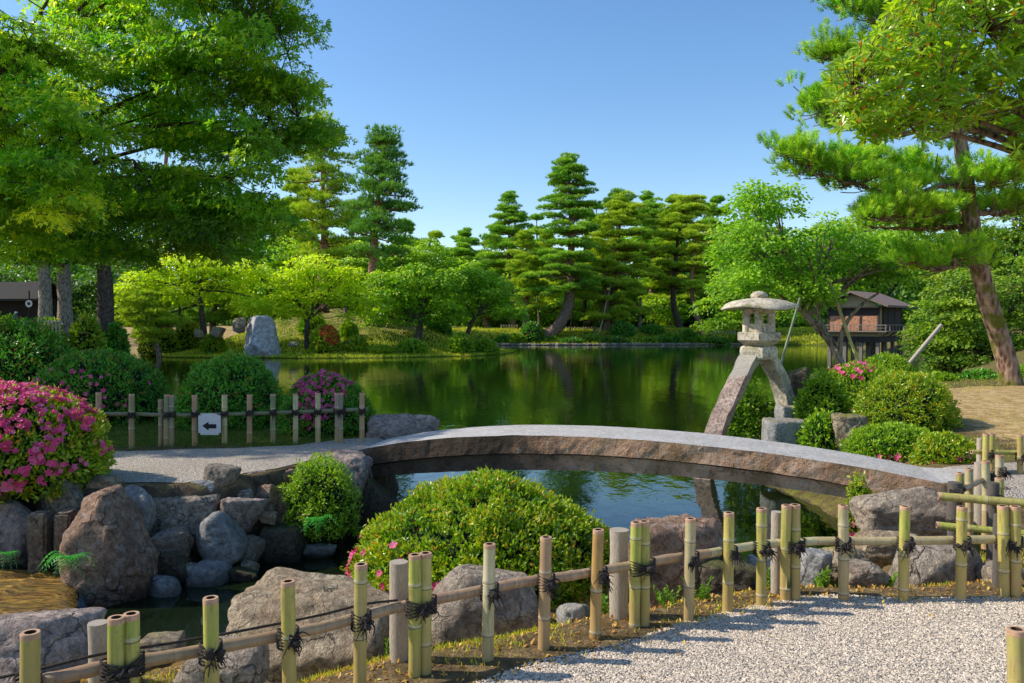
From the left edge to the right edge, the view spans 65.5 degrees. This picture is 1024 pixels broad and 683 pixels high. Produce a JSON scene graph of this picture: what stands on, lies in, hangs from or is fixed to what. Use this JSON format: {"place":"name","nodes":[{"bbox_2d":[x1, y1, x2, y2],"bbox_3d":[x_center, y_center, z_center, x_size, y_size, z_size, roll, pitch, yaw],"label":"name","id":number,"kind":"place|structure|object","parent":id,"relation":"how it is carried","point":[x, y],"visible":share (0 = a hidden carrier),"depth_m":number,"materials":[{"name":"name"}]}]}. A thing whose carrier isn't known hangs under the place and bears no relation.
{"place":"outdoors","nodes":[
{"label":"outdoors","id":0,"kind":"place"},
{"bbox_2d":[105,419,367,450],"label":"grass","id":1,"kind":"structure","parent":0,"point":[180,438],"depth_m":9.43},
{"bbox_2d":[107,438,383,482],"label":"gravel path","id":2,"kind":"structure","parent":0,"point":[181,465],"depth_m":8.03,"materials":[{"name":"gravel"}]},
{"bbox_2d":[203,463,241,485],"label":"rock","id":3,"kind":"object","parent":2,"relation":"on","point":[224,474],"visible":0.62,"depth_m":6.96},
{"bbox_2d":[308,449,372,499],"bbox_3d":[-1.752,1.340,8.055,0.641,0.454,0.548,0,1,0],"label":"rock","id":4,"kind":"object","parent":2,"relation":"on","point":[358,464],"visible":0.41,"depth_m":7.92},
{"bbox_2d":[162,312,513,357],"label":"grass","id":5,"kind":"structure","parent":0,"point":[183,353],"depth_m":47.59,"materials":[{"name":"plant"}]},
{"bbox_2d":[0,0,1023,283],"label":"sky","id":6,"kind":"structure","parent":0,"point":[664,98],"materials":[{"name":"blue"}]},
{"bbox_2d":[26,308,1023,682],"bbox_3d":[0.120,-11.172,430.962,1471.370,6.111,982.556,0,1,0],"label":"ground","id":7,"kind":"structure","parent":0,"point":[986,400],"depth_m":7.03,"materials":[{"name":"plant"}]},
{"bbox_2d":[0,499,31,569],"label":"rock","id":8,"kind":"object","parent":7,"relation":"on","point":[14,514],"visible":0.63,"depth_m":6.28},
{"bbox_2d":[0,282,73,324],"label":"wooden hut","id":9,"kind":"object","parent":7,"relation":"on","point":[14,298],"visible":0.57,"depth_m":43.97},
{"bbox_2d":[0,311,76,386],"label":"clipped bush","id":10,"kind":"object","parent":7,"relation":"on","point":[26,352],"visible":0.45,"depth_m":12.85,"materials":[{"name":"green plant"}]},
{"bbox_2d":[0,607,106,682],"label":"rock","id":11,"kind":"object","parent":7,"relation":"on","point":[64,634],"visible":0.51,"depth_m":3.75,"materials":[{"name":"stone"}]},
{"bbox_2d":[0,127,108,319],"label":"broadleaf tree","id":12,"kind":"object","parent":7,"relation":"on","point":[45,307],"visible":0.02,"depth_m":40.72,"materials":[{"name":"grey plant"}]},
{"bbox_2d":[4,128,111,339],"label":"broadleaf tree","id":13,"kind":"object","parent":7,"relation":"on","point":[64,303],"visible":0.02,"depth_m":41.89,"materials":[{"name":"green plant"}]},
{"bbox_2d":[0,377,116,505],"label":"azalea bush","id":14,"kind":"object","parent":7,"relation":"on","point":[49,435],"visible":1,"depth_m":6.51,"materials":[{"name":"pink plant"}]},
{"bbox_2d":[39,478,86,514],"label":"rock","id":15,"kind":"object","parent":7,"relation":"on","point":[72,497],"visible":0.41,"depth_m":6.54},
{"bbox_2d":[0,10,132,242],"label":"maple tree","id":16,"kind":"object","parent":7,"relation":"on","point":[37,188],"visible":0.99,"depth_m":11.12,"materials":[{"name":"green plant"}]},
{"bbox_2d":[65,310,107,355],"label":"clipped bush","id":17,"kind":"object","parent":7,"relation":"on","point":[89,334],"visible":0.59,"depth_m":39.64,"materials":[{"name":"green plant"}]},
{"bbox_2d":[0,262,175,335],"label":"broadleaf tree","id":18,"kind":"object","parent":7,"relation":"on","point":[84,285],"visible":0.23,"depth_m":49.48,"materials":[{"name":"green plant"}]},
{"bbox_2d":[25,346,177,426],"bbox_3d":[-5.811,0.802,11.232,2.066,1.485,1.702,0,1,0],"label":"clipped bush","id":19,"kind":"object","parent":7,"relation":"on","point":[115,380],"visible":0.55,"depth_m":10.81,"materials":[{"name":"green plant"}]},
{"bbox_2d":[49,117,159,331],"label":"broadleaf tree","id":20,"kind":"object","parent":7,"relation":"on","point":[105,302],"visible":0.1,"depth_m":43.00,"materials":[{"name":"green plant"}]},
{"bbox_2d":[58,484,159,608],"bbox_3d":[-3.112,1.641,6.063,0.704,1.034,0.565,0,1,0],"label":"rock","id":21,"kind":"object","parent":7,"relation":"on","point":[107,530],"visible":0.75,"depth_m":5.92,"materials":[{"name":"stone"}]},
{"bbox_2d":[103,321,131,356],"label":"clipped bush","id":22,"kind":"object","parent":7,"relation":"on","point":[117,339],"visible":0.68,"depth_m":41.71,"materials":[{"name":"green plant"}]},
{"bbox_2d":[124,485,155,533],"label":"rock","id":23,"kind":"object","parent":7,"relation":"on","point":[141,497],"visible":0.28,"depth_m":6.46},
{"bbox_2d":[114,286,190,356],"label":"pine tree","id":24,"kind":"object","parent":7,"relation":"on","point":[149,325],"visible":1,"depth_m":45.87,"materials":[{"name":"green plant"}]},
{"bbox_2d":[137,327,182,355],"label":"clipped bush","id":25,"kind":"object","parent":7,"relation":"on","point":[170,344],"visible":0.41,"depth_m":47.88,"materials":[{"name":"green plant"}]},
{"bbox_2d":[140,630,186,672],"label":"rock","id":26,"kind":"object","parent":7,"relation":"on","point":[157,637],"visible":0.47,"depth_m":3.98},
{"bbox_2d":[151,526,193,556],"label":"rock","id":27,"kind":"object","parent":7,"relation":"on","point":[179,539],"visible":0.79,"depth_m":6.41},
{"bbox_2d":[0,0,349,275],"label":"maple tree","id":28,"kind":"object","parent":7,"relation":"on","point":[185,212],"visible":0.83,"depth_m":14.05,"materials":[{"name":"green plant"}]},
{"bbox_2d":[113,253,275,339],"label":"maple tree","id":29,"kind":"object","parent":7,"relation":"on","point":[183,291],"visible":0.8,"depth_m":47.07,"materials":[{"name":"green plant"}]},
{"bbox_2d":[174,234,241,331],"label":"pine tree","id":30,"kind":"object","parent":7,"relation":"on","point":[221,315],"visible":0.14,"depth_m":68.66,"materials":[{"name":"green plant"}]},
{"bbox_2d":[185,559,231,586],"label":"rock","id":31,"kind":"object","parent":7,"relation":"on","point":[208,573],"visible":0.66,"depth_m":6.33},
{"bbox_2d":[194,511,246,564],"bbox_3d":[-2.461,1.655,6.665,0.457,0.502,0.350,0,1,0],"label":"rock","id":32,"kind":"object","parent":7,"relation":"on","point":[221,535],"visible":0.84,"depth_m":6.51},
{"bbox_2d":[173,636,269,682],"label":"rock","id":33,"kind":"object","parent":7,"relation":"on","point":[250,665],"visible":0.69,"depth_m":3.33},
{"bbox_2d":[86,392,367,448],"bbox_3d":[-3.205,0.943,8.989,3.113,0.787,0.183,0,1,-11],"label":"bamboo fence","id":34,"kind":"object","parent":7,"relation":"on","point":[168,414],"visible":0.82,"depth_m":9.01,"materials":[{"name":"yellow wood"}]},
{"bbox_2d":[174,344,285,430],"bbox_3d":[-3.797,0.824,10.745,1.558,1.594,1.380,0,1,0],"label":"clipped bush","id":35,"kind":"object","parent":7,"relation":"on","point":[236,377],"visible":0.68,"depth_m":10.36,"materials":[{"name":"green plant"}]},
{"bbox_2d":[220,497,267,533],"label":"rock","id":36,"kind":"object","parent":7,"relation":"on","point":[245,513],"visible":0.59,"depth_m":6.80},
{"bbox_2d":[243,315,281,357],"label":"standing rock","id":37,"kind":"object","parent":7,"relation":"on","point":[261,338],"visible":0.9,"depth_m":45.20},
{"bbox_2d":[257,523,308,562],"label":"rock","id":38,"kind":"object","parent":7,"relation":"on","point":[286,543],"visible":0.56,"depth_m":6.92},
{"bbox_2d":[263,166,336,318],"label":"pine tree","id":39,"kind":"object","parent":7,"relation":"on","point":[291,170],"visible":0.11,"depth_m":60.72,"materials":[{"name":"green plant"}]},
{"bbox_2d":[222,238,397,319],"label":"maple tree","id":40,"kind":"object","parent":7,"relation":"on","point":[262,289],"visible":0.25,"depth_m":57.18,"materials":[{"name":"green plant"}]},
{"bbox_2d":[261,252,378,348],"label":"maple tree","id":41,"kind":"object","parent":7,"relation":"on","point":[348,298],"visible":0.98,"depth_m":47.07,"materials":[{"name":"green plant"}]},
{"bbox_2d":[279,108,360,312],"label":"pine tree","id":42,"kind":"object","parent":7,"relation":"on","point":[330,191],"visible":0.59,"depth_m":53.26,"materials":[{"name":"green plant"}]},
{"bbox_2d":[276,451,363,548],"bbox_3d":[-1.785,1.476,7.296,0.864,0.942,0.699,0,1,0],"label":"shrub","id":43,"kind":"object","parent":7,"relation":"on","point":[319,490],"visible":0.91,"depth_m":7.13,"materials":[{"name":"green plant"}]},
{"bbox_2d":[308,323,341,353],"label":"azalea bush","id":44,"kind":"object","parent":7,"relation":"on","point":[324,337],"visible":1,"depth_m":46.01,"materials":[{"name":"green plant"}]},
{"bbox_2d":[276,368,376,437],"bbox_3d":[-2.366,0.949,10.128,1.320,1.212,1.201,0,1,0],"label":"azalea bush","id":45,"kind":"object","parent":7,"relation":"on","point":[327,384],"visible":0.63,"depth_m":9.79,"materials":[{"name":"green plant"}]},
{"bbox_2d":[353,477,398,528],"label":"rock","id":46,"kind":"object","parent":7,"relation":"on","point":[377,498],"visible":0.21,"depth_m":8.02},
{"bbox_2d":[338,123,422,324],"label":"pine tree","id":47,"kind":"object","parent":7,"relation":"on","point":[379,208],"visible":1,"depth_m":51.13,"materials":[{"name":"green plant"}]},
{"bbox_2d":[366,413,439,439],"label":"rock","id":48,"kind":"object","parent":7,"relation":"on","point":[384,426],"visible":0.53,"depth_m":9.62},
{"bbox_2d":[355,262,469,339],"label":"maple tree","id":49,"kind":"object","parent":7,"relation":"on","point":[427,287],"visible":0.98,"depth_m":49.57,"materials":[{"name":"green plant"}]},
{"bbox_2d":[378,237,467,324],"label":"maple tree","id":50,"kind":"object","parent":7,"relation":"on","point":[424,256],"visible":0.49,"depth_m":59.51,"materials":[{"name":"green plant"}]},
{"bbox_2d":[339,465,609,610],"bbox_3d":[-0.200,1.536,5.774,1.821,1.291,1.740,-1,2,-40],"label":"clipped bush","id":51,"kind":"object","parent":7,"relation":"on","point":[450,524],"visible":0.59,"depth_m":5.44,"materials":[{"name":"green plant"}]},
{"bbox_2d":[440,265,529,334],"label":"maple tree","id":52,"kind":"object","parent":7,"relation":"on","point":[480,289],"visible":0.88,"depth_m":51.13,"materials":[{"name":"green plant"}]},
{"bbox_2d":[432,564,538,645],"bbox_3d":[-0.149,1.611,4.814,0.675,0.533,0.570,0,1,0],"label":"rock","id":53,"kind":"object","parent":7,"relation":"on","point":[458,620],"visible":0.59,"depth_m":4.59,"materials":[{"name":"stone"}]},
{"bbox_2d":[475,189,540,327],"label":"pine tree","id":54,"kind":"object","parent":7,"relation":"on","point":[512,214],"visible":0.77,"depth_m":76.91,"materials":[{"name":"green plant"}]},
{"bbox_2d":[0,503,1023,682],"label":"bamboo fence","id":55,"kind":"object","parent":7,"relation":"on","point":[114,655],"visible":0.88,"depth_m":3.74,"materials":[{"name":"yellow wood"}]},
{"bbox_2d":[0,231,1023,327],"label":"wood","id":56,"kind":"object","parent":7,"relation":"on","point":[902,293],"visible":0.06,"depth_m":91.99,"materials":[{"name":"green plant"}]},
{"bbox_2d":[503,229,548,325],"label":"pine tree","id":57,"kind":"object","parent":7,"relation":"on","point":[530,263],"visible":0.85,"depth_m":72.27,"materials":[{"name":"green plant"}]},
{"bbox_2d":[530,228,570,323],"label":"pine tree","id":58,"kind":"object","parent":7,"relation":"on","point":[543,236],"visible":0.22,"depth_m":82.86,"materials":[{"name":"green plant"}]},
{"bbox_2d":[80,544,1023,682],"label":"leaf litter","id":59,"kind":"object","parent":7,"relation":"on","point":[320,677],"visible":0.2,"depth_m":4.08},
{"bbox_2d":[225,567,389,682],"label":"rock","id":60,"kind":"object","parent":59,"relation":"on","point":[258,603],"visible":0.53,"depth_m":4.17,"materials":[{"name":"stone"}]},
{"bbox_2d":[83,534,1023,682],"bbox_3d":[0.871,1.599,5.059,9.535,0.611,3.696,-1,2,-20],"label":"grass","id":61,"kind":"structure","parent":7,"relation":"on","point":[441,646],"depth_m":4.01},
{"bbox_2d":[518,152,606,337],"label":"pine tree","id":62,"kind":"object","parent":7,"relation":"on","point":[566,171],"visible":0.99,"depth_m":70.92,"materials":[{"name":"green plant"}]},
{"bbox_2d":[556,603,589,624],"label":"rock","id":63,"kind":"object","parent":7,"relation":"on","point":[571,611],"visible":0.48,"depth_m":4.31,"materials":[{"name":"stone"}]},
{"bbox_2d":[499,288,692,327],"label":"broadleaf tree","id":64,"kind":"object","parent":7,"relation":"on","point":[655,305],"visible":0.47,"depth_m":79.18,"materials":[{"name":"green plant"}]},
{"bbox_2d":[574,242,641,331],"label":"pine tree","id":65,"kind":"object","parent":7,"relation":"on","point":[617,312],"visible":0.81,"depth_m":73.42,"materials":[{"name":"green plant"}]},
{"bbox_2d":[578,190,665,327],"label":"pine tree","id":66,"kind":"object","parent":7,"relation":"on","point":[626,214],"visible":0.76,"depth_m":74.56,"materials":[{"name":"green plant"}]},
{"bbox_2d":[628,197,668,323],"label":"pine tree","id":67,"kind":"object","parent":7,"relation":"on","point":[652,210],"visible":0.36,"depth_m":83.25,"materials":[{"name":"green plant"}]},
{"bbox_2d":[356,425,944,497],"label":"stone bridge","id":68,"kind":"structure","parent":7,"relation":"on","point":[667,452],"depth_m":7.94,"materials":[{"name":"stone"}]},
{"bbox_2d":[425,326,903,344],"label":"grass","id":69,"kind":"structure","parent":7,"relation":"on","point":[669,329],"depth_m":73.21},
{"bbox_2d":[637,227,701,327],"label":"pine tree","id":70,"kind":"object","parent":7,"relation":"on","point":[682,296],"visible":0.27,"depth_m":80.78,"materials":[{"name":"green plant"}]},
{"bbox_2d":[628,513,722,608],"bbox_3d":[1.027,1.423,5.064,0.641,0.622,0.553,0,1,0],"label":"rock","id":71,"kind":"object","parent":7,"relation":"on","point":[667,534],"visible":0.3,"depth_m":4.85,"materials":[{"name":"stone"}]},
{"bbox_2d":[643,194,711,329],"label":"pine tree","id":72,"kind":"object","parent":7,"relation":"on","point":[684,211],"visible":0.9,"depth_m":75.77,"materials":[{"name":"green plant"}]},
{"bbox_2d":[677,223,722,333],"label":"pine tree","id":73,"kind":"object","parent":7,"relation":"on","point":[693,231],"visible":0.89,"depth_m":73.33,"materials":[{"name":"green plant"}]},
{"bbox_2d":[698,557,755,596],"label":"rock","id":74,"kind":"object","parent":7,"relation":"on","point":[744,576],"visible":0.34,"depth_m":4.75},
{"bbox_2d":[726,375,775,439],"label":"shrub","id":75,"kind":"object","parent":7,"relation":"on","point":[752,404],"visible":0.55,"depth_m":11.61,"materials":[{"name":"green plant"}]},
{"bbox_2d":[686,235,823,333],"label":"broadleaf tree","id":76,"kind":"object","parent":7,"relation":"on","point":[723,323],"visible":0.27,"depth_m":65.42,"materials":[{"name":"green plant"}]},
{"bbox_2d":[761,417,804,444],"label":"rock","id":77,"kind":"object","parent":7,"relation":"on","point":[783,430],"visible":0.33,"depth_m":10.05,"materials":[{"name":"stone"}]},
{"bbox_2d":[795,407,837,450],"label":"shrub","id":78,"kind":"object","parent":7,"relation":"on","point":[816,430],"visible":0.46,"depth_m":9.81,"materials":[{"name":"green plant"}]},
{"bbox_2d":[800,547,832,587],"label":"rock","id":79,"kind":"object","parent":7,"relation":"on","point":[815,561],"visible":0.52,"depth_m":5.02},
{"bbox_2d":[701,177,935,364],"bbox_3d":[6.663,-1.394,17.414,4.808,4.437,2.803,0,1,0],"label":"broadleaf tree","id":80,"kind":"object","parent":7,"relation":"on","point":[799,283],"visible":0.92,"depth_m":17.08,"materials":[{"name":"green plant"}]},
{"bbox_2d":[792,366,852,419],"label":"shrub","id":81,"kind":"object","parent":7,"relation":"on","point":[819,391],"visible":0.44,"depth_m":10.82,"materials":[{"name":"green plant"}]},
{"bbox_2d":[830,413,867,450],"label":"rock","id":82,"kind":"object","parent":7,"relation":"on","point":[843,424],"visible":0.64,"depth_m":9.63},
{"bbox_2d":[818,359,894,404],"bbox_3d":[5.334,0.887,12.240,1.685,1.248,1.506,0,1,0],"label":"azalea bush","id":83,"kind":"object","parent":7,"relation":"on","point":[854,377],"visible":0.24,"depth_m":11.89,"materials":[{"name":"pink plant"}]},
{"bbox_2d":[844,469,872,535],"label":"azalea bush","id":84,"kind":"object","parent":7,"relation":"on","point":[858,488],"visible":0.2,"depth_m":6.96,"materials":[{"name":"green plant"}]},
{"bbox_2d":[835,558,890,587],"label":"rock","id":85,"kind":"object","parent":7,"relation":"on","point":[863,573],"visible":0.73,"depth_m":4.81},
{"bbox_2d":[815,291,914,356],"bbox_3d":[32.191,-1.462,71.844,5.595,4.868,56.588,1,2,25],"label":"tea house","id":86,"kind":"structure","parent":7,"relation":"on","point":[870,322],"depth_m":47.27,"materials":[{"name":"paint"}]},
{"bbox_2d":[763,206,986,350],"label":"broadleaf tree","id":87,"kind":"object","parent":7,"relation":"on","point":[859,287],"visible":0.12,"depth_m":55.34,"materials":[{"name":"green plant"}]},
{"bbox_2d":[852,530,917,565],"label":"rock","id":88,"kind":"object","parent":7,"relation":"on","point":[881,555],"visible":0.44,"depth_m":5.70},
{"bbox_2d":[838,421,932,462],"bbox_3d":[4.351,1.198,9.027,1.218,0.618,0.962,0,1,0],"label":"azalea bush","id":89,"kind":"object","parent":7,"relation":"on","point":[887,441],"visible":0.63,"depth_m":8.84,"materials":[{"name":"green plant"}]},
{"bbox_2d":[755,0,1023,385],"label":"pine tree","id":90,"kind":"object","parent":7,"relation":"on","point":[901,197],"visible":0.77,"depth_m":13.04,"materials":[{"name":"green plant"}]},
{"bbox_2d":[849,486,946,535],"bbox_3d":[3.205,1.421,6.516,0.818,0.508,0.654,0,1,0],"label":"rock","id":91,"kind":"object","parent":7,"relation":"on","point":[876,511],"visible":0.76,"depth_m":6.27,"materials":[{"name":"stone"}]},
{"bbox_2d":[852,367,965,431],"bbox_3d":[5.093,0.896,10.313,1.337,1.147,1.222,0,1,0],"label":"clipped bush","id":92,"kind":"object","parent":7,"relation":"on","point":[918,399],"visible":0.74,"depth_m":10.01,"materials":[{"name":"green plant"}]},
{"bbox_2d":[815,0,1023,170],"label":"glossy leaf tree","id":93,"kind":"object","parent":7,"relation":"on","point":[859,98],"visible":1,"depth_m":6.56,"materials":[{"name":"plant"}]},
{"bbox_2d":[888,544,982,587],"bbox_3d":[2.776,1.486,5.216,0.759,0.346,0.446,0,1,0],"label":"rock","id":94,"kind":"object","parent":7,"relation":"on","point":[931,564],"visible":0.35,"depth_m":5.05,"materials":[{"name":"stone"}]},
{"bbox_2d":[907,430,976,465],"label":"azalea bush","id":95,"kind":"object","parent":7,"relation":"on","point":[948,447],"visible":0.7,"depth_m":8.29,"materials":[{"name":"green plant"}]},
{"bbox_2d":[896,254,1023,367],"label":"broadleaf tree","id":96,"kind":"object","parent":7,"relation":"on","point":[952,348],"visible":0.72,"depth_m":35.47,"materials":[{"name":"green plant"}]},
{"bbox_2d":[903,378,1023,460],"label":"grass","id":97,"kind":"structure","parent":7,"relation":"on","point":[987,399],"depth_m":12.71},
{"bbox_2d":[904,180,1023,308],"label":"broadleaf tree","id":98,"kind":"object","parent":7,"relation":"on","point":[1013,238],"visible":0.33,"depth_m":41.24,"materials":[{"name":"green plant"}]},
{"bbox_2d":[936,455,1023,561],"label":"bamboo fence","id":99,"kind":"object","parent":7,"relation":"on","point":[979,494],"visible":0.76,"depth_m":5.69,"materials":[{"name":"yellow wood"}]},
{"bbox_2d":[970,433,1023,473],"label":"bamboo fence","id":100,"kind":"object","parent":7,"relation":"on","point":[985,448],"visible":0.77,"depth_m":7.63,"materials":[{"name":"yellow wood"}]},
{"bbox_2d":[1006,626,1023,682],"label":"bamboo fence","id":101,"kind":"object","parent":7,"relation":"on","point":[1015,651],"visible":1,"depth_m":2.76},
{"bbox_2d":[104,345,963,646],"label":"water","id":102,"kind":"structure","parent":0,"point":[670,387],"depth_m":20.34,"materials":[{"name":"liquid"}]},
{"bbox_2d":[0,569,87,614],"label":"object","id":103,"kind":"structure","parent":102,"relation":"in","point":[21,590],"depth_m":5.63,"materials":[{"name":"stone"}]},
{"bbox_2d":[26,510,53,572],"bbox_3d":[-3.624,1.552,6.121,0.161,0.495,0.171,0,1,-4],"label":"stone post","id":104,"kind":"object","parent":103,"relation":"on","point":[39,524],"visible":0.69,"depth_m":6.05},
{"bbox_2d":[54,509,78,574],"bbox_3d":[-3.421,1.550,6.121,0.136,0.501,0.168,0,1,-4],"label":"stone post","id":105,"kind":"object","parent":103,"relation":"on","point":[64,519],"visible":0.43,"depth_m":6.04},
{"bbox_2d":[148,575,181,597],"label":"rock","id":106,"kind":"object","parent":102,"relation":"in","point":[162,586],"visible":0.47,"depth_m":6.10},
{"bbox_2d":[157,551,191,584],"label":"rock","id":107,"kind":"object","parent":102,"relation":"on","point":[173,563],"visible":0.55,"depth_m":6.31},
{"bbox_2d":[476,462,1023,682],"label":"gravel path","id":108,"kind":"structure","parent":0,"point":[1015,487],"depth_m":3.75,"materials":[{"name":"gravel"}]},
{"bbox_2d":[774,403,799,418],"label":"rock","id":109,"kind":"object","parent":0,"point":[783,411],"visible":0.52,"depth_m":11.05,"materials":[{"name":"stone"}]},
{"bbox_2d":[693,291,798,479],"bbox_3d":[3.284,0.671,10.889,1.626,2.734,0.968,-1,2,-45],"label":"stone lantern","id":110,"kind":"object","parent":109,"relation":"on","point":[758,339],"visible":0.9,"depth_m":10.79,"materials":[{"name":"stone"}]},
{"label":"rock","id":111,"kind":"object","parent":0,"visible":0},
{"bbox_2d":[149,494,220,536],"bbox_3d":[-2.824,1.478,6.827,0.621,0.354,0.427,0,1,0],"label":"rock","id":112,"kind":"object","parent":111,"relation":"on","point":[190,513],"visible":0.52,"depth_m":6.68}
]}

